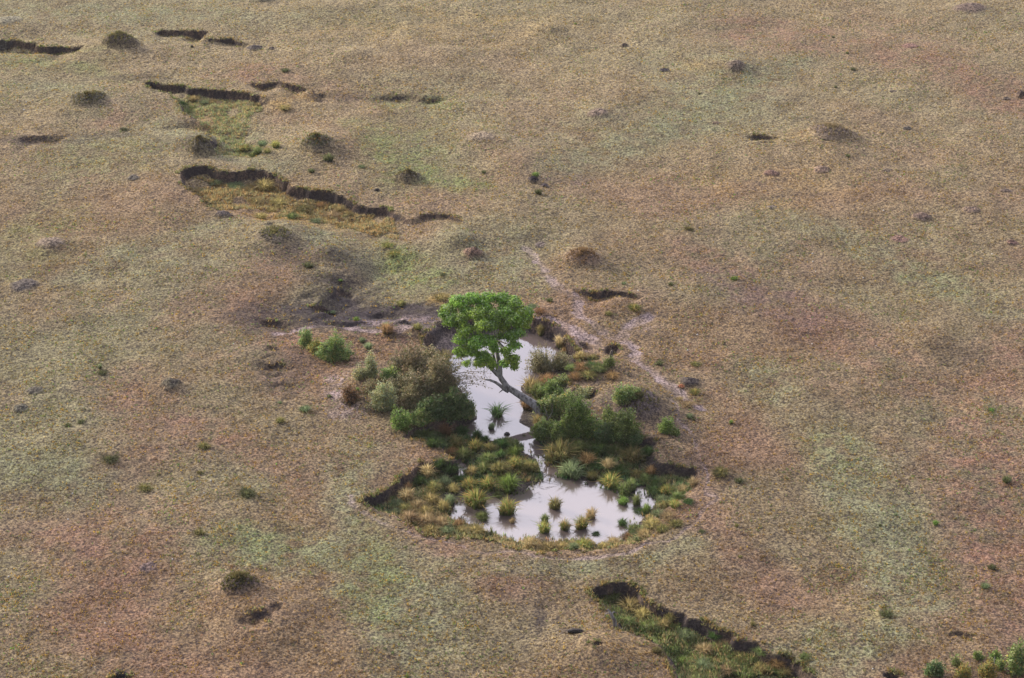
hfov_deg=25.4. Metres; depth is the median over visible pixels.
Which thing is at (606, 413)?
bush
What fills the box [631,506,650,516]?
grass tussock
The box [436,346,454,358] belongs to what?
grass tussock
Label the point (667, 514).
grass tussock
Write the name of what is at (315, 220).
grass tussock
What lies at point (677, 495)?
grass tussock
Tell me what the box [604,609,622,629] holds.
dead stump
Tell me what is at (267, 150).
grass tussock
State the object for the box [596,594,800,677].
gully grass
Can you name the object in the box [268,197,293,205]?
grass tussock
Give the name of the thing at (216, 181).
grass tussock
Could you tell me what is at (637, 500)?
grass tussock
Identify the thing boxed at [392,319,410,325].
earth mound
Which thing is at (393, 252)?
grass tussock
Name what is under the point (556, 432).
bush
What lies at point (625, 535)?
grass tussock
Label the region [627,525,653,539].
grass tussock
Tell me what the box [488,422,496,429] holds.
grass tussock
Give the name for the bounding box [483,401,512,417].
reed clump
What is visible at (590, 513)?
grass tussock
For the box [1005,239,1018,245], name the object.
earth mound
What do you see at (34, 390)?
earth mound
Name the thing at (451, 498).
grass tussock
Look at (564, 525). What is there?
grass tussock
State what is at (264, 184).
grass tussock
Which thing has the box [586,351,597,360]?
grass tussock
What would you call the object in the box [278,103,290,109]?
grass tussock
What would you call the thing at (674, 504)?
grass tussock
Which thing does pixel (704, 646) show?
grass tussock
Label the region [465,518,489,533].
grass tussock
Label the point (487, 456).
grass tussock
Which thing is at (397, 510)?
grass tussock
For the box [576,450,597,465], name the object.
grass tussock
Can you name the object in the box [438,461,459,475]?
grass tussock
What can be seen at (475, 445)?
grass tussock
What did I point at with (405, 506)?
grass tussock
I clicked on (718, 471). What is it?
plant
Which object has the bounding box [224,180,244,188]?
grass tussock
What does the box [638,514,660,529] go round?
grass tussock
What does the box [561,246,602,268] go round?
earth mound
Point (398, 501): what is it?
grass tussock
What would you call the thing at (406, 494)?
grass tussock
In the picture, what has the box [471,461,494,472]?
grass tussock
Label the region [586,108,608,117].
earth mound
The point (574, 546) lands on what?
grass tussock
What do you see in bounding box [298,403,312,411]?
plant
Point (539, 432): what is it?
bush
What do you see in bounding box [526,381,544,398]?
grass tussock
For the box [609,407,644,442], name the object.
bush
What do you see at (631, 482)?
grass tussock
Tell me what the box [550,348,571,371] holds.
bush
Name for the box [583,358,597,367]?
grass tussock
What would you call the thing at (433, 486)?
grass tussock
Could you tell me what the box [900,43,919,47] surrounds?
earth mound
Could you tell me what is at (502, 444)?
grass tussock
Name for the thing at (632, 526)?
grass tussock
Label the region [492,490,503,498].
grass tussock
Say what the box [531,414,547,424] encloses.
grass tussock
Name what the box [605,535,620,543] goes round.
grass tussock
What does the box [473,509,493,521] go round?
grass tussock
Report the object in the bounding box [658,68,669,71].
earth mound
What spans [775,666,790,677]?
grass tussock
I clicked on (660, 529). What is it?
grass tussock
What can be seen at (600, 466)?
grass tussock
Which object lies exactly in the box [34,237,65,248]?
earth mound
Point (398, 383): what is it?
bush
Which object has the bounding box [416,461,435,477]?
grass tussock
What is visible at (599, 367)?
grass tussock
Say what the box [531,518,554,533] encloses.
grass tussock
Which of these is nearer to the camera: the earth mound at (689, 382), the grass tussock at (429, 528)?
the grass tussock at (429, 528)
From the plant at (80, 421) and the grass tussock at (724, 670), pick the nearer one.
the grass tussock at (724, 670)
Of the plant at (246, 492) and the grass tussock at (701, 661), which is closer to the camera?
the grass tussock at (701, 661)
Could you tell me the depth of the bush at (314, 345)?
147.09 m
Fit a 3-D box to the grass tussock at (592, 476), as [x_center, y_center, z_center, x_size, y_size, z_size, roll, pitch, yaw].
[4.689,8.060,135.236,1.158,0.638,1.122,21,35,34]
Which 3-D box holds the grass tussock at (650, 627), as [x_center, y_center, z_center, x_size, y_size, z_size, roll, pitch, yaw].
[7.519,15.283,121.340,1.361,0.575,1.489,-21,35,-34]
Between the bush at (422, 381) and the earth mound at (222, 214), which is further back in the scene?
the earth mound at (222, 214)
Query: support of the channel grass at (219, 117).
on the ground at (140, 468)
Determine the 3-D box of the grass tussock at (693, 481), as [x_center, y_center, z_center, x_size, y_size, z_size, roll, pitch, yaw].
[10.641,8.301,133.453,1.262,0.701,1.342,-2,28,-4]
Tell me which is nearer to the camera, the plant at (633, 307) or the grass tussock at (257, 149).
the plant at (633, 307)
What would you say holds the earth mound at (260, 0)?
on the ground at (140, 468)
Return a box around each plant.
[77,418,85,423]
[96,368,106,374]
[98,453,120,463]
[134,481,157,491]
[192,525,205,534]
[196,440,210,448]
[235,486,257,498]
[274,416,285,422]
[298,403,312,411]
[303,260,314,268]
[321,153,335,161]
[362,341,376,349]
[376,322,396,334]
[394,300,407,306]
[412,323,423,329]
[526,302,538,308]
[533,188,544,194]
[534,306,546,313]
[604,310,613,315]
[625,301,642,311]
[654,359,665,364]
[676,398,697,406]
[683,225,693,229]
[684,413,693,418]
[688,386,702,394]
[691,360,704,366]
[709,465,733,478]
[733,476,744,484]
[878,606,893,618]
[979,580,990,588]
[986,563,998,570]
[1001,475,1013,483]
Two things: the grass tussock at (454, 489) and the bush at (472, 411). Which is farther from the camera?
the bush at (472, 411)
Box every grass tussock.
[187,95,198,100]
[198,99,209,104]
[208,178,221,184]
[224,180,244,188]
[239,143,256,151]
[243,183,256,191]
[245,196,268,204]
[247,151,256,156]
[247,177,282,191]
[250,145,264,154]
[252,211,269,218]
[256,139,267,145]
[263,147,272,152]
[264,204,279,212]
[268,140,280,147]
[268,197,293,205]
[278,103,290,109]
[284,211,298,218]
[291,202,314,211]
[307,215,324,223]
[315,200,327,207]
[321,208,343,218]
[332,205,348,211]
[379,241,397,247]
[386,249,400,256]
[388,498,408,507]
[390,506,400,514]
[397,487,416,501]
[397,502,412,511]
[400,509,420,522]
[403,482,413,488]
[408,496,425,508]
[412,427,438,438]
[412,474,426,484]
[414,509,441,526]
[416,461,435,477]
[418,504,437,514]
[421,434,446,447]
[421,489,444,504]
[422,522,441,532]
[423,478,440,493]
[429,291,451,303]
[431,456,448,468]
[433,511,454,526]
[434,475,454,484]
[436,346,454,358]
[436,499,450,511]
[436,524,454,534]
[437,423,453,435]
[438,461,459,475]
[443,493,456,505]
[445,435,464,448]
[445,447,460,456]
[446,482,460,493]
[450,516,467,525]
[451,424,470,434]
[453,446,474,459]
[453,473,466,481]
[453,523,469,531]
[457,482,502,509]
[461,476,484,490]
[464,463,477,476]
[465,436,487,451]
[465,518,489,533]
[469,429,483,438]
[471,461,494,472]
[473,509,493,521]
[476,450,496,462]
[476,475,496,490]
[479,434,490,441]
[481,441,498,451]
[487,460,508,473]
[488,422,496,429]
[492,435,510,448]
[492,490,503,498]
[493,448,506,458]
[494,472,525,493]
[494,494,521,515]
[505,444,522,457]
[506,438,522,446]
[506,454,524,466]
[515,374,546,392]
[515,458,542,474]
[518,401,531,410]
[519,536,541,549]
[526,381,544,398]
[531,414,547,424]
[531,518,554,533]
[534,436,582,463]
[535,324,546,336]
[536,371,557,383]
[538,512,549,522]
[538,539,559,550]
[547,496,563,509]
[553,333,564,347]
[555,456,587,479]
[557,540,568,548]
[558,517,573,530]
[563,362,576,371]
[566,533,592,548]
[567,540,580,549]
[568,370,584,379]
[570,514,595,529]
[571,361,588,371]
[571,438,591,451]
[574,349,587,359]
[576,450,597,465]
[578,368,598,380]
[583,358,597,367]
[583,469,597,480]
[584,359,608,373]
[584,505,596,518]
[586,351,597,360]
[587,440,613,456]
[587,459,607,470]
[590,531,601,535]
[591,541,609,547]
[593,469,623,489]
[599,454,618,470]
[599,591,620,601]
[603,369,619,379]
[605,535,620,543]
[606,442,624,454]
[609,463,633,475]
[614,479,632,496]
[615,495,629,505]
[616,440,653,463]
[616,593,638,613]
[617,516,628,526]
[619,530,636,541]
[621,522,639,533]
[621,615,637,624]
[627,477,638,492]
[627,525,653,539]
[628,468,643,478]
[629,494,644,505]
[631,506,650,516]
[631,604,654,620]
[634,624,647,633]
[637,470,654,482]
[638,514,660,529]
[640,445,656,456]
[640,502,651,512]
[643,619,666,631]
[645,463,657,475]
[645,482,659,494]
[648,507,665,520]
[649,477,666,486]
[650,643,661,652]
[652,522,670,532]
[654,616,673,628]
[655,482,677,493]
[655,493,668,502]
[657,500,669,508]
[658,508,682,520]
[661,517,686,526]
[663,641,681,656]
[664,612,678,621]
[667,498,683,507]
[669,487,686,500]
[672,482,689,492]
[675,651,691,667]
[676,628,697,639]
[681,497,694,505]
[686,656,715,671]
[687,475,700,486]
[691,640,716,655]
[706,630,722,641]
[709,660,739,674]
[715,639,729,649]
[728,651,747,666]
[751,645,767,656]
[751,661,768,671]
[766,658,787,668]
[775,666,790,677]
[794,650,813,660]
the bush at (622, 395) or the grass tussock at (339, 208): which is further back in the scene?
the grass tussock at (339, 208)
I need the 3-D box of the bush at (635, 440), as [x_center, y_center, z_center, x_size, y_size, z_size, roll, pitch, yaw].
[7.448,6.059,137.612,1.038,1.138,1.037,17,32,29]
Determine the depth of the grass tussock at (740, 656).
119.10 m
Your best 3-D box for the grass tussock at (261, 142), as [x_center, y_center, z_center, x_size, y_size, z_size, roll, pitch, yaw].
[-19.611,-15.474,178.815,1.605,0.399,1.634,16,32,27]
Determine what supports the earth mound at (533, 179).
on the ground at (140, 468)
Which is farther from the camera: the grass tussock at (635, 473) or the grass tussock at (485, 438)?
the grass tussock at (485, 438)
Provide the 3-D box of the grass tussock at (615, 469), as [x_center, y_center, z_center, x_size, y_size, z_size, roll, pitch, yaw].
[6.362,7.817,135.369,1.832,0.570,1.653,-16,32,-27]
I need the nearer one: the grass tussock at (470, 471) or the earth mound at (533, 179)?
the grass tussock at (470, 471)
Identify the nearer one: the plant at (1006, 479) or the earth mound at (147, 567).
the earth mound at (147, 567)
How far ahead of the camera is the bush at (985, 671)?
116.08 m
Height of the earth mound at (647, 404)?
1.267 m
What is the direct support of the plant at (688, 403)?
on the ground at (140, 468)
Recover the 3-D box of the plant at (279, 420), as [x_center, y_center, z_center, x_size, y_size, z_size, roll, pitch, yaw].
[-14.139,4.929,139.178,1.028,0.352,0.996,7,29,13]
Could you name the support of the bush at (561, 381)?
on the earth bank
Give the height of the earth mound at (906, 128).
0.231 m
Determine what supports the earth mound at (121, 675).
on the ground at (140, 468)
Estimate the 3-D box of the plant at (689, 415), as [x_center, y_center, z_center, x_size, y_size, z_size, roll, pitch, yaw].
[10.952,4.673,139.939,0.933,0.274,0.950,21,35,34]
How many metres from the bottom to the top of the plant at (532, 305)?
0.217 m
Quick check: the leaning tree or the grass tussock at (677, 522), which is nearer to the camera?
the grass tussock at (677, 522)
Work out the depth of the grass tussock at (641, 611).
122.50 m
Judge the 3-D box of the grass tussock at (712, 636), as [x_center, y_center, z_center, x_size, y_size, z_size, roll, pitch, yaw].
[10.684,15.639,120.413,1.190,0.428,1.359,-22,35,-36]
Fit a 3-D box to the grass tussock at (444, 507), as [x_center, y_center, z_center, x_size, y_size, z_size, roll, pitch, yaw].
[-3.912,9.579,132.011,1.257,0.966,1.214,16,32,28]
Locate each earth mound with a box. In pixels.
[0,16,23,24]
[0,39,8,52]
[8,278,38,293]
[12,404,28,412]
[25,386,43,394]
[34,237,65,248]
[65,89,109,107]
[99,30,140,48]
[115,669,127,677]
[127,174,139,180]
[137,561,156,572]
[159,377,182,391]
[184,134,215,156]
[213,210,233,217]
[217,570,262,595]
[245,45,262,50]
[248,0,273,1]
[255,224,295,243]
[298,132,335,152]
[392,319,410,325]
[393,168,422,183]
[460,247,485,260]
[467,131,495,140]
[526,176,539,183]
[533,241,546,247]
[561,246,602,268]
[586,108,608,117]
[612,385,663,421]
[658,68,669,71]
[678,377,699,387]
[723,60,747,71]
[762,170,779,176]
[766,205,777,208]
[807,121,857,140]
[812,165,829,173]
[889,234,909,242]
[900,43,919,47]
[902,126,911,129]
[911,212,931,221]
[951,2,988,13]
[961,206,979,213]
[999,188,1012,192]
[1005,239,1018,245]
[1015,90,1023,98]
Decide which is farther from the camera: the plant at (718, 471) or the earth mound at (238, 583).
the plant at (718, 471)
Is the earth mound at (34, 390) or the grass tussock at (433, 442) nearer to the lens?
the grass tussock at (433, 442)
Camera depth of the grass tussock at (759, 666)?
118.40 m
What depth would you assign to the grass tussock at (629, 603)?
123.33 m
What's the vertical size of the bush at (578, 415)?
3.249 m
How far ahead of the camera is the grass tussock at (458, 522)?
130.60 m
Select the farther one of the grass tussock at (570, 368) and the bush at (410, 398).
the grass tussock at (570, 368)
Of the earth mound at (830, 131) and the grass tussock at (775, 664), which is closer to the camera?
the grass tussock at (775, 664)
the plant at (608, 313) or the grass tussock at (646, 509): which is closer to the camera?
the grass tussock at (646, 509)
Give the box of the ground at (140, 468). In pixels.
[0,0,1023,677]
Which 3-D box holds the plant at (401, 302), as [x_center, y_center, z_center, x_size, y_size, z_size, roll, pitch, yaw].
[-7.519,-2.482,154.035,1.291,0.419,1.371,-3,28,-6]
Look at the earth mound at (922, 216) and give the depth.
165.59 m
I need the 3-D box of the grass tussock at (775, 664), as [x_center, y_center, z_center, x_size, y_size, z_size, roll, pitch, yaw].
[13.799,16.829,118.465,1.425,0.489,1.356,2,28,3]
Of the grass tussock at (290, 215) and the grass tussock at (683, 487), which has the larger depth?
the grass tussock at (290, 215)
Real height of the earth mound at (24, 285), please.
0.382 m
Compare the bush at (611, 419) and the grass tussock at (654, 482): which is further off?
the bush at (611, 419)
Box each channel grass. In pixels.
[171,93,263,156]
[187,176,398,239]
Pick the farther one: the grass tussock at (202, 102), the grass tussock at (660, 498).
the grass tussock at (202, 102)
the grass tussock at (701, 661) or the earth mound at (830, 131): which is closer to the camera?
the grass tussock at (701, 661)
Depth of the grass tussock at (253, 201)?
170.02 m
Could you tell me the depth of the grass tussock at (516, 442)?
138.42 m
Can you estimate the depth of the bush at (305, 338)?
147.67 m
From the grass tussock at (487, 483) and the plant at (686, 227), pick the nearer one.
the grass tussock at (487, 483)
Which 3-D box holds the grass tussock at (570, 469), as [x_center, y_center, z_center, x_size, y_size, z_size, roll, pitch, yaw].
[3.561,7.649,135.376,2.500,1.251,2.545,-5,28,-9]
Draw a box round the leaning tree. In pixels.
[437,289,546,419]
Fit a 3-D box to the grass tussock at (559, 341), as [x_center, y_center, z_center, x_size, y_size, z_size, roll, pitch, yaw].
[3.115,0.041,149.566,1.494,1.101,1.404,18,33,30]
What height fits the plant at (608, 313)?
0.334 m
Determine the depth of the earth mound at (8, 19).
201.53 m
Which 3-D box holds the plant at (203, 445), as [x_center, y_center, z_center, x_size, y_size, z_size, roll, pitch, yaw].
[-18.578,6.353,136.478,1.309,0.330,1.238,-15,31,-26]
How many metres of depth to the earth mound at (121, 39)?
195.37 m
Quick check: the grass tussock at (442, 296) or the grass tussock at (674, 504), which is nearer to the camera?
the grass tussock at (674, 504)
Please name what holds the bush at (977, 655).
on the ground at (140, 468)
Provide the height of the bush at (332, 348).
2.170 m
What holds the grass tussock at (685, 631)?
on the ground at (140, 468)
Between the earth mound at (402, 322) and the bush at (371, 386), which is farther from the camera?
the earth mound at (402, 322)
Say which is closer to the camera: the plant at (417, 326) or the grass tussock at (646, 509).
the grass tussock at (646, 509)
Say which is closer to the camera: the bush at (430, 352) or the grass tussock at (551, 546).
the grass tussock at (551, 546)
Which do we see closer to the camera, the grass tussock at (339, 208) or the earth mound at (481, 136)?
the grass tussock at (339, 208)
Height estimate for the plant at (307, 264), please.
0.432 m
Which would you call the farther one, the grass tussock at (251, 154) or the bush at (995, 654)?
the grass tussock at (251, 154)
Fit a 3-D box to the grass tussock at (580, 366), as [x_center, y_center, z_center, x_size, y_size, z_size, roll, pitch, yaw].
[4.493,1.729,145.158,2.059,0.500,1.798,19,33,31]
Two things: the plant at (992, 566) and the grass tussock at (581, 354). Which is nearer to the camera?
the plant at (992, 566)
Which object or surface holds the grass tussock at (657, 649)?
on the ground at (140, 468)
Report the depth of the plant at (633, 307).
152.35 m
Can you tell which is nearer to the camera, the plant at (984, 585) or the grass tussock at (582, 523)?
the plant at (984, 585)
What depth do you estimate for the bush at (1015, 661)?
116.07 m
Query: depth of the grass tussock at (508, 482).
133.94 m
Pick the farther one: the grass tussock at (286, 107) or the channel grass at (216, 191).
the grass tussock at (286, 107)
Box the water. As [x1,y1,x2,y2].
[447,325,655,543]
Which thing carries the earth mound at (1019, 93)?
on the ground at (140, 468)
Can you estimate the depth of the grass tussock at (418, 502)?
131.93 m
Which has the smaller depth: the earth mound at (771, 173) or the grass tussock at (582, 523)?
the grass tussock at (582, 523)
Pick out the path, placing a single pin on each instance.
(622, 336)
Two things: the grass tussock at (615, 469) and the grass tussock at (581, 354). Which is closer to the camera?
the grass tussock at (615, 469)
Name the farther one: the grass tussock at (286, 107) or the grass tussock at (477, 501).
the grass tussock at (286, 107)
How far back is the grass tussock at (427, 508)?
131.46 m
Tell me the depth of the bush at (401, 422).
138.44 m
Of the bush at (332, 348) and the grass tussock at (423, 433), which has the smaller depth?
the grass tussock at (423, 433)
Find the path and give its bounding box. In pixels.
[271,246,718,560]
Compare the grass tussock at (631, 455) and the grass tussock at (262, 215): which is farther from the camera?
the grass tussock at (262, 215)
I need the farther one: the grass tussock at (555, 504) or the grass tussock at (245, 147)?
the grass tussock at (245, 147)
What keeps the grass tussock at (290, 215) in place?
on the ground at (140, 468)
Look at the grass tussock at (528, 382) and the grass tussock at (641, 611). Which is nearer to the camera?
the grass tussock at (641, 611)
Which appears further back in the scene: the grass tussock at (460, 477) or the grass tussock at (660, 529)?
the grass tussock at (460, 477)
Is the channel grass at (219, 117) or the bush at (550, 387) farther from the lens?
the channel grass at (219, 117)
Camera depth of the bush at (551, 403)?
140.93 m
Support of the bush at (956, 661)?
on the ground at (140, 468)
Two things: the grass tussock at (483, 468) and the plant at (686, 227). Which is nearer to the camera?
the grass tussock at (483, 468)
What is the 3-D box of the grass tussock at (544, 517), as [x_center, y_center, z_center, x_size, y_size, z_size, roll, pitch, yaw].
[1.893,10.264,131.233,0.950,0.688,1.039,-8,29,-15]
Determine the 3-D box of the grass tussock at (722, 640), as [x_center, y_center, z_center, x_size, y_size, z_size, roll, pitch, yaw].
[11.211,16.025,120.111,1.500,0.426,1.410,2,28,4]
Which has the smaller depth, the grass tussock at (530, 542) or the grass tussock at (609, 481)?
the grass tussock at (530, 542)
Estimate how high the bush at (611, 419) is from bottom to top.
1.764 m
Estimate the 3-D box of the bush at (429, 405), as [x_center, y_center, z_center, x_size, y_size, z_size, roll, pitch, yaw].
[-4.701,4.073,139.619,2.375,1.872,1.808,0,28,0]
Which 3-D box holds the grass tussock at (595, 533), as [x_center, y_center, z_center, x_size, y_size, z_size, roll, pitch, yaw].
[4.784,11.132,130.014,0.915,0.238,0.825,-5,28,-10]
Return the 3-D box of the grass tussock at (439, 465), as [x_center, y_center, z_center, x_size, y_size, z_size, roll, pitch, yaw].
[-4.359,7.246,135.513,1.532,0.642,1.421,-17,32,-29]
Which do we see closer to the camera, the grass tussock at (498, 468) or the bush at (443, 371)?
the grass tussock at (498, 468)
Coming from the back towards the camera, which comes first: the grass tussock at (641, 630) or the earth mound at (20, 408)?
the earth mound at (20, 408)
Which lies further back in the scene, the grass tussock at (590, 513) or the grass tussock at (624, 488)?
the grass tussock at (624, 488)
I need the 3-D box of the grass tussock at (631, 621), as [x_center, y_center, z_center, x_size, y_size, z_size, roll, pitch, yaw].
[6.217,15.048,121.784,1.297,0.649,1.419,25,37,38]
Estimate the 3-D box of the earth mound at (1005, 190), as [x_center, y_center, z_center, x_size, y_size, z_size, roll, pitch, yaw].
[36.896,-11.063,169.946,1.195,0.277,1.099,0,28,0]
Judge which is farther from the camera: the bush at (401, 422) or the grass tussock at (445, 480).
the bush at (401, 422)
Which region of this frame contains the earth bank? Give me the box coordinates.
[8,30,898,677]
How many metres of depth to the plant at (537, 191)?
168.78 m
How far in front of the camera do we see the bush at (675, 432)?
137.76 m
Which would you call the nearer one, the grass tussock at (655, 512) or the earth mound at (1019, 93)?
the grass tussock at (655, 512)
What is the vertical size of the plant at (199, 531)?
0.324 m
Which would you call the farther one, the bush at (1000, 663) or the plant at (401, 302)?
the plant at (401, 302)
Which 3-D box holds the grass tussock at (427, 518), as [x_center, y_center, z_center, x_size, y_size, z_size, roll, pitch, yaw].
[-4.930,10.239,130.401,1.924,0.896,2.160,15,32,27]
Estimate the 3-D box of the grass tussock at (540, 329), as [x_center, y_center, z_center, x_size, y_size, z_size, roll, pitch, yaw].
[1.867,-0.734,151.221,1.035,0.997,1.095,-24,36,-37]
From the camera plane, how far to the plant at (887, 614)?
121.12 m
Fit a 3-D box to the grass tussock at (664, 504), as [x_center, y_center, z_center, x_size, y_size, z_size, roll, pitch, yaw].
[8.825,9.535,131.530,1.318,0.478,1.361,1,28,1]
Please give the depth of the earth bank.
151.14 m
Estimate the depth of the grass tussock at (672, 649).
119.83 m
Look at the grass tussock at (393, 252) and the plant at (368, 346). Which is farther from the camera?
the grass tussock at (393, 252)
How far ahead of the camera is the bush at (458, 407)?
139.59 m
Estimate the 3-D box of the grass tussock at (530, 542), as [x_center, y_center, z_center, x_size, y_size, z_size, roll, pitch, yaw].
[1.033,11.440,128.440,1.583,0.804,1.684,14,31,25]
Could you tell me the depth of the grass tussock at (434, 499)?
132.57 m
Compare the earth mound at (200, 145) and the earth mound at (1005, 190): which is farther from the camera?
the earth mound at (200, 145)
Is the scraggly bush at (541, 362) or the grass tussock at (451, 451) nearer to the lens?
the grass tussock at (451, 451)
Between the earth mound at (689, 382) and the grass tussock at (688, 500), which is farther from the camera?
the earth mound at (689, 382)
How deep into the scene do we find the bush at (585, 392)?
142.82 m
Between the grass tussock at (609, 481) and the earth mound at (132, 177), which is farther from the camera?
the earth mound at (132, 177)
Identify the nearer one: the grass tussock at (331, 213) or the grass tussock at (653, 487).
the grass tussock at (653, 487)
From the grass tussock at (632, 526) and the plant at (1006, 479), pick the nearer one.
the grass tussock at (632, 526)
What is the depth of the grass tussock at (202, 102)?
186.73 m
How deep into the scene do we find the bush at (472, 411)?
141.29 m
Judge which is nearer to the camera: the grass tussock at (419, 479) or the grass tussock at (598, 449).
the grass tussock at (419, 479)
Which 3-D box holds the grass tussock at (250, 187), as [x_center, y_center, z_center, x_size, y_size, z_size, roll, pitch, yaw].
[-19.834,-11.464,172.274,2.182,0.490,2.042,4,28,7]
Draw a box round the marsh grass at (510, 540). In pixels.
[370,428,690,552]
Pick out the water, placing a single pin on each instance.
(578, 496)
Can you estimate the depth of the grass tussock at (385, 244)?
162.10 m
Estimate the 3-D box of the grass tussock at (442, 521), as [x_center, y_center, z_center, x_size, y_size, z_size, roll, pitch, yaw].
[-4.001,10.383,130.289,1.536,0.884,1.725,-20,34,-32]
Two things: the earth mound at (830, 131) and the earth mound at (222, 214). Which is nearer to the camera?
the earth mound at (222, 214)
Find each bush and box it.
[296,326,312,348]
[306,337,320,353]
[312,328,354,363]
[338,380,360,404]
[351,361,366,380]
[360,349,379,378]
[362,378,377,395]
[364,378,398,412]
[378,365,401,381]
[383,371,409,396]
[386,354,402,371]
[389,332,429,380]
[390,404,413,433]
[396,362,445,402]
[397,382,428,410]
[407,405,436,427]
[417,392,453,421]
[419,342,443,366]
[424,346,490,396]
[435,386,475,424]
[465,397,476,420]
[524,342,553,374]
[529,416,555,441]
[532,392,566,418]
[536,378,564,398]
[545,417,575,442]
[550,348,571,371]
[551,373,568,387]
[557,388,583,411]
[558,392,600,438]
[575,385,591,398]
[588,417,603,437]
[593,420,614,444]
[599,404,614,422]
[601,355,615,367]
[605,412,617,429]
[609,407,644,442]
[611,381,636,404]
[626,430,643,446]
[655,416,674,434]
[669,427,679,436]
[921,658,947,676]
[950,652,964,667]
[952,662,972,677]
[973,649,984,661]
[975,657,998,677]
[987,646,1002,662]
[992,655,1005,671]
[1005,636,1023,676]
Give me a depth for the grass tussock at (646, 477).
134.91 m
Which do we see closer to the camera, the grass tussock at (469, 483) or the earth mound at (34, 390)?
the grass tussock at (469, 483)
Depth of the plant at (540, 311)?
151.88 m
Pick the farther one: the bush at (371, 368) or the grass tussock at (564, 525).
the bush at (371, 368)
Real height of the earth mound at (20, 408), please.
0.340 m
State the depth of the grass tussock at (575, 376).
144.32 m
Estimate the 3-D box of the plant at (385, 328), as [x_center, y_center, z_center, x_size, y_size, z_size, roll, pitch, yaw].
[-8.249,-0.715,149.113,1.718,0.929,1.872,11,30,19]
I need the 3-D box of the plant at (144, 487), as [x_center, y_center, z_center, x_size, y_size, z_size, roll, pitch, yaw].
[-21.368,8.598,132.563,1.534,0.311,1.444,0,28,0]
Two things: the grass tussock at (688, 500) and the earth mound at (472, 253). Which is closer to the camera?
the grass tussock at (688, 500)
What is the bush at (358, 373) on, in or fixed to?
on the ground at (140, 468)
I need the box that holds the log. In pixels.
[567,628,582,633]
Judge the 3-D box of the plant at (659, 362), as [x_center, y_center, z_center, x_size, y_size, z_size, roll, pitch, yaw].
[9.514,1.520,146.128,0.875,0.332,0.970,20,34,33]
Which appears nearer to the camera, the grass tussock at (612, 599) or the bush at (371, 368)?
the grass tussock at (612, 599)
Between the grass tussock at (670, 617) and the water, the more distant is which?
the water
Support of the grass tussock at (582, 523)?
in the water
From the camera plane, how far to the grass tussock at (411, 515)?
130.46 m
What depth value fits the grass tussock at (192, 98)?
187.32 m
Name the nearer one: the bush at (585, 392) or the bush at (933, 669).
the bush at (933, 669)
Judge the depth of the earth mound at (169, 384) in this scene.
142.72 m
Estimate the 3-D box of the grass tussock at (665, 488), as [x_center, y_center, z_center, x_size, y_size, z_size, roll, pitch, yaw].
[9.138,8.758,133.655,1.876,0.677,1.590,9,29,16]
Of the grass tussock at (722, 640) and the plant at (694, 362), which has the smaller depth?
the grass tussock at (722, 640)
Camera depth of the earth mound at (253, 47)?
196.14 m
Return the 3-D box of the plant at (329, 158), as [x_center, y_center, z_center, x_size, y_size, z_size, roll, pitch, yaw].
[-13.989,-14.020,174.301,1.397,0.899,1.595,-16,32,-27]
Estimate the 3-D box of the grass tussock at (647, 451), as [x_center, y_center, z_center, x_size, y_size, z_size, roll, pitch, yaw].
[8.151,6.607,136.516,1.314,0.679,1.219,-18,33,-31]
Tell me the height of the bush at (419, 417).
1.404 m
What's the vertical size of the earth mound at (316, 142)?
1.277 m
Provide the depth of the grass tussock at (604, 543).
128.63 m

